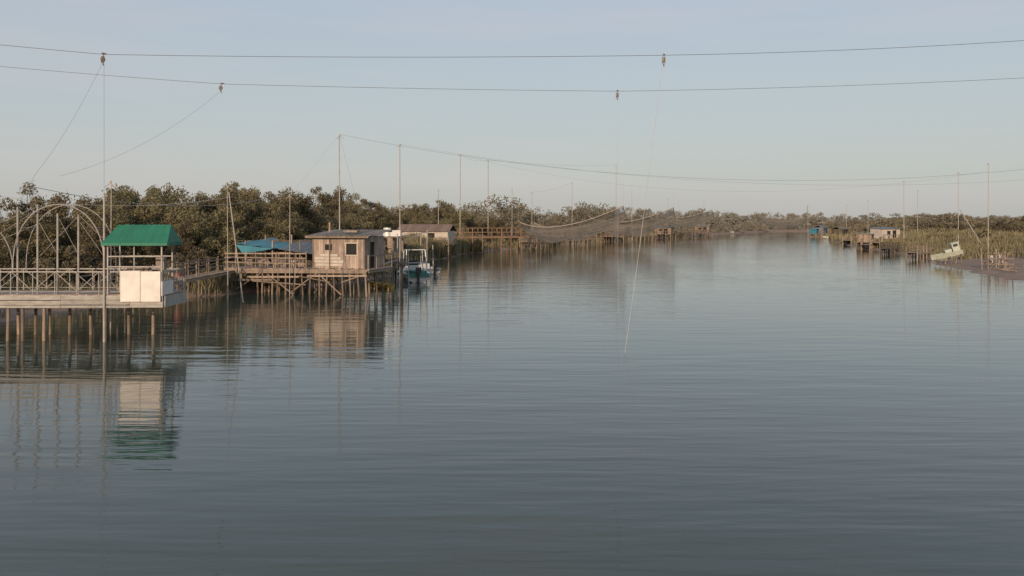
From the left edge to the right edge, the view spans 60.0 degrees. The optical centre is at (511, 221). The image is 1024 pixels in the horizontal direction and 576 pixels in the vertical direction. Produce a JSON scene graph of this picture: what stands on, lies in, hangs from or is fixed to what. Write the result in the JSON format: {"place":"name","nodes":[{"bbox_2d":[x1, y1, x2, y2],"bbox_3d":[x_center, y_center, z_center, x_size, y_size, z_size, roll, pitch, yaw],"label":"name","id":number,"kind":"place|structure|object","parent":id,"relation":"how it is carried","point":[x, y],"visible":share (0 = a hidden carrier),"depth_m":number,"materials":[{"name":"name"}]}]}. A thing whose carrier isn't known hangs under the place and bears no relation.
{"place":"outdoors","nodes":[
{"label":"outdoors","id":0,"kind":"place"},
{"bbox_2d":[0,263,367,317],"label":"grass","id":1,"kind":"structure","parent":0,"point":[221,280],"depth_m":60.13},
{"bbox_2d":[0,66,1015,90],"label":"overhead cable","id":2,"kind":"object","parent":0,"point":[490,89],"visible":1,"depth_m":47.99,"materials":[{"name":"metal"}]},
{"bbox_2d":[0,232,1023,575],"bbox_3d":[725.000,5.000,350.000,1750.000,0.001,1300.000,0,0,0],"label":"water","id":3,"kind":"structure","parent":0,"point":[776,404],"depth_m":21.95,"materials":[{"name":"grey liquid"}]},
{"bbox_2d":[105,181,114,327],"bbox_3d":[-18.802,1.795,41.500,0.522,7.410,0.087,0,0,0],"label":"net mast","id":4,"kind":"object","parent":3,"relation":"in","point":[110,182],"visible":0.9,"depth_m":41.48,"materials":[{"name":"wood"}]},
{"bbox_2d":[28,185,290,205],"bbox_3d":[-17.548,-1.419,48.500,0.024,1.192,23.609,0,0,13],"label":"mooring line","id":5,"kind":"object","parent":4,"relation":"attached to","point":[149,204],"visible":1,"depth_m":44.33,"materials":[{"name":"fabric"}]},
{"bbox_2d":[224,186,230,298],"bbox_3d":[-18.263,1.593,57.000,0.522,7.815,0.087,0,0,0],"label":"net mast","id":6,"kind":"object","parent":3,"relation":"in","point":[227,240],"visible":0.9,"depth_m":56.98,"materials":[{"name":"wood"}]},
{"bbox_2d":[286,194,292,295],"bbox_3d":[-15.054,1.829,60.000,0.522,7.341,0.098,0,0,0],"label":"net mast","id":7,"kind":"object","parent":3,"relation":"in","point":[289,250],"visible":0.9,"depth_m":59.97,"materials":[{"name":"wood"}]},
{"bbox_2d":[224,222,393,295],"bbox_3d":[-14.365,3.328,62.779,10.965,6.557,4.837,0,0,13],"label":"wooden fishing hut","id":8,"kind":"object","parent":3,"relation":"in","point":[345,251],"visible":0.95,"depth_m":60.76,"materials":[{"name":"brown wood"}]},
{"bbox_2d":[339,134,342,282],"bbox_3d":[-12.516,-0.422,64.500,0.522,11.846,0.152,0,0,0],"label":"net mast","id":9,"kind":"object","parent":3,"relation":"in","point":[339,187],"visible":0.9,"depth_m":64.46,"materials":[{"name":"wood"}]},
{"bbox_2d":[345,135,1022,180],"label":"overhead cable","id":10,"kind":"object","parent":9,"relation":"attached to","point":[703,178],"visible":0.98,"depth_m":64.49,"materials":[{"name":"metal"}]},
{"bbox_2d":[370,281,394,288],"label":"yellow dinghy","id":11,"kind":"object","parent":3,"relation":"on","point":[385,286],"visible":0.68,"depth_m":66.07,"materials":[{"name":"plastic"}]},
{"bbox_2d":[398,144,401,278],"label":"net mast","id":12,"kind":"object","parent":3,"relation":"in","point":[399,207],"visible":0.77,"depth_m":76.96,"materials":[{"name":"wood"}]},
{"bbox_2d":[402,144,1016,184],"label":"overhead cable","id":13,"kind":"object","parent":12,"relation":"attached to","point":[688,179],"visible":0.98,"depth_m":77.00,"materials":[{"name":"metal"}]},
{"bbox_2d":[383,228,433,284],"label":"mooring frame","id":14,"kind":"object","parent":3,"relation":"in","point":[397,233],"visible":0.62,"depth_m":71.75,"materials":[{"name":"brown wood"}]},
{"bbox_2d":[403,249,430,282],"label":"motor boat","id":15,"kind":"object","parent":3,"relation":"on","point":[417,274],"visible":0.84,"depth_m":73.15,"materials":[{"name":"teal paint"}]},
{"bbox_2d":[419,260,441,274],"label":"motor boat","id":16,"kind":"object","parent":3,"relation":"on","point":[436,269],"visible":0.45,"depth_m":84.19,"materials":[{"name":"white paint"}]},
{"bbox_2d":[521,231,554,248],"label":"fishing shack","id":17,"kind":"structure","parent":3,"relation":"in","point":[545,232],"depth_m":160.92,"materials":[{"name":"brown wood"}]},
{"bbox_2d":[519,236,564,250],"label":"wooden pier","id":18,"kind":"structure","parent":3,"relation":"in","point":[535,242],"depth_m":153.54,"materials":[{"name":"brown wood"}]},
{"bbox_2d":[600,226,629,241],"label":"fishing shack","id":19,"kind":"structure","parent":3,"relation":"in","point":[613,230],"depth_m":218.39,"materials":[{"name":"brown wood"}]},
{"bbox_2d":[626,232,657,240],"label":"wooden pier","id":20,"kind":"structure","parent":3,"relation":"in","point":[642,236],"depth_m":230.06,"materials":[{"name":"brown wood"}]},
{"bbox_2d":[651,226,675,238],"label":"fishing shack","id":21,"kind":"structure","parent":3,"relation":"in","point":[667,230],"depth_m":260.42,"materials":[{"name":"brown wood"}]},
{"bbox_2d":[692,224,712,235],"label":"fishing shack","id":22,"kind":"structure","parent":3,"relation":"in","point":[704,227],"depth_m":304.55,"materials":[{"name":"brown wood"}]},
{"bbox_2d":[810,228,821,236],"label":"blue fishing shack","id":23,"kind":"structure","parent":3,"relation":"in","point":[817,232],"depth_m":282.03,"materials":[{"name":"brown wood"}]},
{"bbox_2d":[812,225,828,236],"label":"blue fishing shack","id":24,"kind":"structure","parent":3,"relation":"in","point":[823,229],"depth_m":288.46,"materials":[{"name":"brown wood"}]},
{"bbox_2d":[831,227,853,234],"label":"fishing shack","id":25,"kind":"structure","parent":3,"relation":"in","point":[842,230],"depth_m":236.71,"materials":[{"name":"grey wood"}]},
{"bbox_2d":[860,238,876,249],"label":"wooden pier","id":26,"kind":"structure","parent":3,"relation":"in","point":[864,245],"depth_m":160.46,"materials":[{"name":"brown wood"}]},
{"bbox_2d":[856,232,882,248],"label":"fishing shack","id":27,"kind":"structure","parent":3,"relation":"in","point":[866,237],"depth_m":161.75,"materials":[{"name":"brown wood"}]},
{"bbox_2d":[880,242,900,254],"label":"wooden pier","id":28,"kind":"structure","parent":3,"relation":"in","point":[892,248],"depth_m":137.02,"materials":[{"name":"brown wood"}]},
{"bbox_2d":[905,244,931,259],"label":"wooden pier","id":29,"kind":"structure","parent":3,"relation":"in","point":[926,252],"depth_m":119.03,"materials":[{"name":"brown wood"}]},
{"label":"net mast","id":30,"kind":"object","parent":3,"relation":"in","visible":0},
{"bbox_2d":[660,210,716,226],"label":"fishing net","id":31,"kind":"object","parent":30,"relation":"hanging from","point":[680,221],"visible":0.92,"depth_m":256.05,"materials":[{"name":"beige fabric"}]},
{"bbox_2d":[0,228,1023,321],"bbox_3d":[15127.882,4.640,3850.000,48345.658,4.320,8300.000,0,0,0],"label":"ground","id":32,"kind":"structure","parent":0,"point":[973,265],"depth_m":86.82,"materials":[{"name":"soil"}]},
{"bbox_2d":[0,238,33,283],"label":"tamarisk tree","id":33,"kind":"object","parent":32,"relation":"on","point":[5,259],"visible":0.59,"depth_m":55.64,"materials":[{"name":"green plant"}]},
{"bbox_2d":[0,213,72,273],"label":"tamarisk tree","id":34,"kind":"object","parent":32,"relation":"on","point":[45,244],"visible":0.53,"depth_m":66.32,"materials":[{"name":"green plant"}]},
{"bbox_2d":[0,182,74,273],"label":"tamarisk tree","id":35,"kind":"object","parent":32,"relation":"on","point":[56,199],"visible":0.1,"depth_m":70.04,"materials":[{"name":"green plant"}]},
{"bbox_2d":[29,245,97,289],"bbox_3d":[-27.700,3.155,54.617,3.872,3.436,3.593,0,0,-18],"label":"shrub","id":36,"kind":"object","parent":32,"relation":"on","point":[52,262],"visible":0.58,"depth_m":54.27,"materials":[{"name":"green plant"}]},
{"bbox_2d":[47,204,87,236],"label":"tamarisk tree","id":37,"kind":"object","parent":32,"relation":"on","point":[65,221],"visible":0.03,"depth_m":75.97,"materials":[{"name":"green plant"}]},
{"bbox_2d":[0,193,185,341],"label":"fishing platform","id":38,"kind":"structure","parent":32,"relation":"on","point":[155,291],"depth_m":37.08,"materials":[{"name":"grey wood"}]},
{"bbox_2d":[1,196,228,205],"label":"mooring line","id":39,"kind":"object","parent":38,"relation":"attached to","point":[113,205],"visible":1,"depth_m":42.04,"materials":[{"name":"fabric"}]},
{"bbox_2d":[73,244,123,288],"bbox_3d":[-27.334,3.144,57.734,4.092,3.460,3.995,0,0,-4],"label":"shrub","id":40,"kind":"object","parent":32,"relation":"on","point":[95,259],"visible":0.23,"depth_m":57.16,"materials":[{"name":"green plant"}]},
{"bbox_2d":[60,194,143,264],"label":"tamarisk tree","id":41,"kind":"object","parent":32,"relation":"on","point":[75,212],"visible":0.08,"depth_m":70.78,"materials":[{"name":"green plant"}]},
{"bbox_2d":[62,207,148,273],"bbox_3d":[-28.224,1.813,61.701,5.543,5.632,5.790,0,0,-23],"label":"tamarisk tree","id":42,"kind":"object","parent":32,"relation":"on","point":[86,240],"visible":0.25,"depth_m":60.90,"materials":[{"name":"green plant"}]},
{"bbox_2d":[71,193,144,209],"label":"tamarisk tree","id":43,"kind":"object","parent":32,"relation":"on","point":[98,199],"visible":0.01,"depth_m":95.41,"materials":[{"name":"green plant"}]},
{"bbox_2d":[67,202,158,265],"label":"tamarisk tree","id":44,"kind":"object","parent":32,"relation":"on","point":[99,209],"visible":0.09,"depth_m":69.11,"materials":[{"name":"green plant"}]},
{"bbox_2d":[101,183,175,224],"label":"tamarisk tree","id":45,"kind":"object","parent":32,"relation":"on","point":[139,213],"visible":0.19,"depth_m":77.62,"materials":[{"name":"green plant"}]},
{"bbox_2d":[75,256,235,321],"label":"wooden walkway","id":46,"kind":"structure","parent":32,"relation":"on","point":[218,272],"depth_m":55.86,"materials":[{"name":"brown wood"}]},
{"bbox_2d":[134,187,184,208],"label":"tamarisk tree","id":47,"kind":"object","parent":32,"relation":"on","point":[165,197],"visible":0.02,"depth_m":83.94,"materials":[{"name":"green plant"}]},
{"bbox_2d":[142,217,207,270],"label":"tamarisk tree","id":48,"kind":"object","parent":32,"relation":"on","point":[185,248],"visible":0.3,"depth_m":68.26,"materials":[{"name":"green plant"}]},
{"bbox_2d":[140,182,214,265],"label":"tamarisk tree","id":49,"kind":"object","parent":32,"relation":"on","point":[173,211],"visible":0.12,"depth_m":75.61,"materials":[{"name":"green plant"}]},
{"bbox_2d":[167,250,215,285],"bbox_3d":[-22.198,3.392,61.593,2.636,2.930,3.166,0,0,26],"label":"shrub","id":50,"kind":"object","parent":32,"relation":"on","point":[189,257],"visible":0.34,"depth_m":61.16,"materials":[{"name":"green plant"}]},
{"bbox_2d":[167,246,215,272],"bbox_3d":[-23.399,3.324,64.501,3.734,3.093,3.015,0,0,-17],"label":"shrub","id":51,"kind":"object","parent":32,"relation":"on","point":[195,250],"visible":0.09,"depth_m":64.26,"materials":[{"name":"green plant"}]},
{"bbox_2d":[175,203,256,269],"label":"tamarisk tree","id":52,"kind":"object","parent":32,"relation":"on","point":[210,242],"visible":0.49,"depth_m":72.25,"materials":[{"name":"green plant"}]},
{"bbox_2d":[190,185,260,255],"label":"tamarisk tree","id":53,"kind":"object","parent":32,"relation":"on","point":[241,208],"visible":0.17,"depth_m":79.09,"materials":[{"name":"green plant"}]},
{"bbox_2d":[216,181,263,223],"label":"tamarisk tree","id":54,"kind":"object","parent":32,"relation":"on","point":[241,193],"visible":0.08,"depth_m":107.04,"materials":[{"name":"green plant"}]},
{"bbox_2d":[234,254,266,276],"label":"shrub","id":55,"kind":"object","parent":32,"relation":"on","point":[242,264],"visible":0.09,"depth_m":67.41,"materials":[{"name":"green plant"}]},
{"bbox_2d":[239,217,287,263],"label":"tamarisk tree","id":56,"kind":"object","parent":32,"relation":"on","point":[277,232],"visible":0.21,"depth_m":77.69,"materials":[{"name":"green plant"}]},
{"bbox_2d":[235,191,296,239],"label":"tamarisk tree","id":57,"kind":"object","parent":32,"relation":"on","point":[261,213],"visible":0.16,"depth_m":83.40,"materials":[{"name":"green plant"}]},
{"bbox_2d":[264,195,307,239],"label":"tamarisk tree","id":58,"kind":"object","parent":32,"relation":"on","point":[287,215],"visible":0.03,"depth_m":87.62,"materials":[{"name":"green plant"}]},
{"bbox_2d":[237,234,338,280],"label":"tarpaulin shed","id":59,"kind":"structure","parent":32,"relation":"on","point":[272,245],"depth_m":67.01,"materials":[{"name":"blue plastic"}]},
{"bbox_2d":[267,212,311,239],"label":"tamarisk tree","id":60,"kind":"object","parent":32,"relation":"on","point":[299,233],"visible":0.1,"depth_m":84.48,"materials":[{"name":"green plant"}]},
{"bbox_2d":[267,186,337,239],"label":"tamarisk tree","id":61,"kind":"object","parent":32,"relation":"on","point":[312,218],"visible":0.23,"depth_m":92.40,"materials":[{"name":"green plant"}]},
{"bbox_2d":[313,211,340,233],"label":"tamarisk tree","id":62,"kind":"object","parent":32,"relation":"on","point":[329,218],"visible":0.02,"depth_m":98.55,"materials":[{"name":"green plant"}]},
{"bbox_2d":[311,185,353,228],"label":"tamarisk tree","id":63,"kind":"object","parent":32,"relation":"on","point":[323,198],"visible":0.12,"depth_m":131.16,"materials":[{"name":"green plant"}]},
{"bbox_2d":[318,198,351,218],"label":"tamarisk tree","id":64,"kind":"object","parent":32,"relation":"on","point":[328,206],"visible":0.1,"depth_m":126.77,"materials":[{"name":"green plant"}]},
{"bbox_2d":[333,213,373,229],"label":"tamarisk tree","id":65,"kind":"object","parent":32,"relation":"on","point":[354,223],"visible":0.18,"depth_m":109.33,"materials":[{"name":"green plant"}]},
{"bbox_2d":[352,198,382,221],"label":"tamarisk tree","id":66,"kind":"object","parent":32,"relation":"on","point":[371,204],"visible":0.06,"depth_m":153.99,"materials":[{"name":"green plant"}]},
{"bbox_2d":[351,202,389,229],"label":"tamarisk tree","id":67,"kind":"object","parent":32,"relation":"on","point":[377,224],"visible":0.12,"depth_m":121.84,"materials":[{"name":"green plant"}]},
{"bbox_2d":[363,232,401,256],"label":"fishing shack","id":68,"kind":"structure","parent":32,"relation":"on","point":[388,243],"depth_m":94.22,"materials":[{"name":"brown wood"}]},
{"bbox_2d":[379,208,398,223],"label":"tamarisk tree","id":69,"kind":"object","parent":32,"relation":"on","point":[384,214],"visible":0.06,"depth_m":156.98,"materials":[{"name":"green plant"}]},
{"bbox_2d":[377,215,403,227],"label":"tamarisk tree","id":70,"kind":"object","parent":32,"relation":"on","point":[394,225],"visible":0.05,"depth_m":132.13,"materials":[{"name":"green plant"}]},
{"bbox_2d":[367,247,423,276],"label":"reed bed","id":71,"kind":"object","parent":32,"relation":"on","point":[411,257],"visible":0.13,"depth_m":97.64,"materials":[{"name":"green plant"}]},
{"bbox_2d":[393,211,422,224],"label":"tamarisk tree","id":72,"kind":"object","parent":32,"relation":"on","point":[404,219],"visible":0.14,"depth_m":136.29,"materials":[{"name":"green plant"}]},
{"bbox_2d":[398,203,430,223],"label":"tamarisk tree","id":73,"kind":"object","parent":32,"relation":"on","point":[420,211],"visible":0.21,"depth_m":162.82,"materials":[{"name":"green plant"}]},
{"bbox_2d":[397,224,457,257],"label":"roofed cabin","id":74,"kind":"object","parent":32,"relation":"on","point":[438,231],"visible":0.57,"depth_m":123.16,"materials":[{"name":"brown wood"}]},
{"bbox_2d":[423,214,448,223],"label":"tamarisk tree","id":75,"kind":"object","parent":32,"relation":"on","point":[443,221],"visible":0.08,"depth_m":150.88,"materials":[{"name":"green plant"}]},
{"bbox_2d":[430,207,453,223],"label":"tamarisk tree","id":76,"kind":"object","parent":32,"relation":"on","point":[435,210],"visible":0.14,"depth_m":174.33,"materials":[{"name":"green plant"}]},
{"bbox_2d":[401,228,485,261],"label":"reed bed","id":77,"kind":"object","parent":32,"relation":"on","point":[414,243],"visible":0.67,"depth_m":119.56,"materials":[{"name":"green plant"}]},
{"bbox_2d":[432,199,456,223],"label":"tamarisk tree","id":78,"kind":"object","parent":32,"relation":"on","point":[444,204],"visible":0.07,"depth_m":182.01,"materials":[{"name":"green plant"}]},
{"bbox_2d":[441,205,469,234],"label":"tamarisk tree","id":79,"kind":"object","parent":32,"relation":"on","point":[455,221],"visible":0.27,"depth_m":159.98,"materials":[{"name":"green plant"}]},
{"bbox_2d":[459,154,460,235],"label":"net mast","id":80,"kind":"object","parent":32,"relation":"on","point":[460,194],"visible":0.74,"depth_m":137.99,"materials":[{"name":"wood"}]},
{"bbox_2d":[463,216,475,235],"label":"tamarisk tree","id":81,"kind":"object","parent":32,"relation":"on","point":[469,224],"visible":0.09,"depth_m":165.18,"materials":[{"name":"green plant"}]},
{"bbox_2d":[462,214,484,234],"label":"tamarisk tree","id":82,"kind":"object","parent":32,"relation":"on","point":[476,222],"visible":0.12,"depth_m":172.40,"materials":[{"name":"green plant"}]},
{"bbox_2d":[455,228,522,253],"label":"wooden pier","id":83,"kind":"structure","parent":32,"relation":"on","point":[487,236],"depth_m":138.66,"materials":[{"name":"brown wood"}]},
{"bbox_2d":[479,218,508,240],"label":"tamarisk tree","id":84,"kind":"object","parent":32,"relation":"on","point":[493,224],"visible":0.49,"depth_m":177.00,"materials":[{"name":"green plant"}]},
{"bbox_2d":[384,194,665,239],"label":"distant trees","id":85,"kind":"object","parent":32,"relation":"on","point":[511,217],"visible":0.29,"depth_m":213.91,"materials":[{"name":"green plant"}]},
{"bbox_2d":[378,232,685,272],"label":"grass","id":86,"kind":"structure","parent":32,"relation":"on","point":[499,247],"depth_m":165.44,"materials":[{"name":"green plant"}]},
{"bbox_2d":[567,234,603,245],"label":"wooden pier","id":87,"kind":"structure","parent":32,"relation":"on","point":[591,238],"depth_m":185.80,"materials":[{"name":"brown wood"}]},
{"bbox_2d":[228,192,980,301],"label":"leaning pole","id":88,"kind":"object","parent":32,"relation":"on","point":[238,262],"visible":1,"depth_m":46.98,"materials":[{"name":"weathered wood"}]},
{"bbox_2d":[552,207,769,234],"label":"distant trees","id":89,"kind":"object","parent":32,"relation":"on","point":[728,224],"visible":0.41,"depth_m":369.66,"materials":[{"name":"green plant"}]},
{"bbox_2d":[679,230,709,237],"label":"wooden pier","id":90,"kind":"structure","parent":32,"relation":"on","point":[693,233],"depth_m":275.39,"materials":[{"name":"brown wood"}]},
{"bbox_2d":[756,214,812,228],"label":"fishing net","id":91,"kind":"object","parent":32,"relation":"on","point":[790,221],"visible":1,"depth_m":337.94,"materials":[{"name":"beige fabric"}]},
{"bbox_2d":[625,211,1012,229],"bbox_3d":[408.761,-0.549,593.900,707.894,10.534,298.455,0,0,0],"label":"distant trees","id":92,"kind":"object","parent":32,"relation":"on","point":[820,220],"visible":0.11,"depth_m":486.53,"materials":[{"name":"green plant"}]},
{"bbox_2d":[823,228,868,241],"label":"reed bed","id":93,"kind":"object","parent":32,"relation":"on","point":[835,237],"visible":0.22,"depth_m":225.09,"materials":[{"name":"plant"}]},
{"bbox_2d":[870,227,904,239],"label":"cream cabin","id":94,"kind":"object","parent":32,"relation":"on","point":[888,232],"visible":0.68,"depth_m":181.45,"materials":[{"name":"beige wood"}]},
{"bbox_2d":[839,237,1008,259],"bbox_3d":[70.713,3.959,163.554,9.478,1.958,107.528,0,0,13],"label":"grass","id":95,"kind":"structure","parent":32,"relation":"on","point":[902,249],"depth_m":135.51,"materials":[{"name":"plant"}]},
{"bbox_2d":[825,212,1023,233],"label":"distant trees","id":96,"kind":"object","parent":32,"relation":"on","point":[927,222],"visible":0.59,"depth_m":257.11,"materials":[{"name":"green plant"}]},
{"bbox_2d":[846,227,1023,259],"bbox_3d":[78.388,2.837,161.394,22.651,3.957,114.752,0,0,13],"label":"reed bed","id":97,"kind":"object","parent":32,"relation":"on","point":[955,231],"visible":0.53,"depth_m":142.35,"materials":[{"name":"green plant"}]},
{"bbox_2d":[934,254,962,263],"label":"trestle","id":98,"kind":"object","parent":32,"relation":"on","point":[950,257],"visible":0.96,"depth_m":100.14,"materials":[{"name":"brown wood"}]},
{"bbox_2d":[930,241,963,260],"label":"beached boat","id":99,"kind":"object","parent":98,"relation":"on","point":[955,251],"visible":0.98,"depth_m":100.52,"materials":[{"name":"white wood"}]},
{"bbox_2d":[957,172,959,243],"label":"net mast","id":100,"kind":"object","parent":32,"relation":"on","point":[958,173],"visible":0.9,"depth_m":120.96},
{"bbox_2d":[987,163,988,246],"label":"net mast","id":101,"kind":"object","parent":32,"relation":"on","point":[988,204],"visible":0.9,"depth_m":110.96,"materials":[{"name":"wood"}]},
{"bbox_2d":[980,247,1013,268],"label":"timber frame","id":102,"kind":"object","parent":32,"relation":"on","point":[996,259],"visible":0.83,"depth_m":89.48,"materials":[{"name":"brown wood"}]},
{"bbox_2d":[992,220,1011,231],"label":"shrub","id":103,"kind":"object","parent":32,"relation":"on","point":[1002,227],"visible":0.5,"depth_m":172.81,"materials":[{"name":"green plant"}]},
{"bbox_2d":[0,0,1023,222],"label":"sky","id":104,"kind":"structure","parent":0,"point":[266,137],"materials":[{"name":"blue"}]},
{"bbox_2d":[5,40,1023,56],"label":"overhead cable","id":105,"kind":"object","parent":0,"point":[534,56],"visible":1,"depth_m":37.99,"materials":[{"name":"metal"}]},
{"bbox_2d":[518,206,631,242],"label":"fishing net","id":106,"kind":"object","parent":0,"point":[570,233],"visible":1,"depth_m":135.06,"materials":[{"name":"beige fabric"}]},
{"bbox_2d":[589,207,678,236],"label":"fishing net","id":107,"kind":"object","parent":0,"point":[637,226],"visible":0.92,"depth_m":168.62,"materials":[{"name":"beige fabric"}]},
{"bbox_2d":[625,67,661,348],"bbox_3d":[5.358,-0.815,35.900,0.016,11.643,4.717,0,0,27],"label":"hanging rope","id":108,"kind":"object","parent":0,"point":[644,209],"visible":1,"depth_m":35.91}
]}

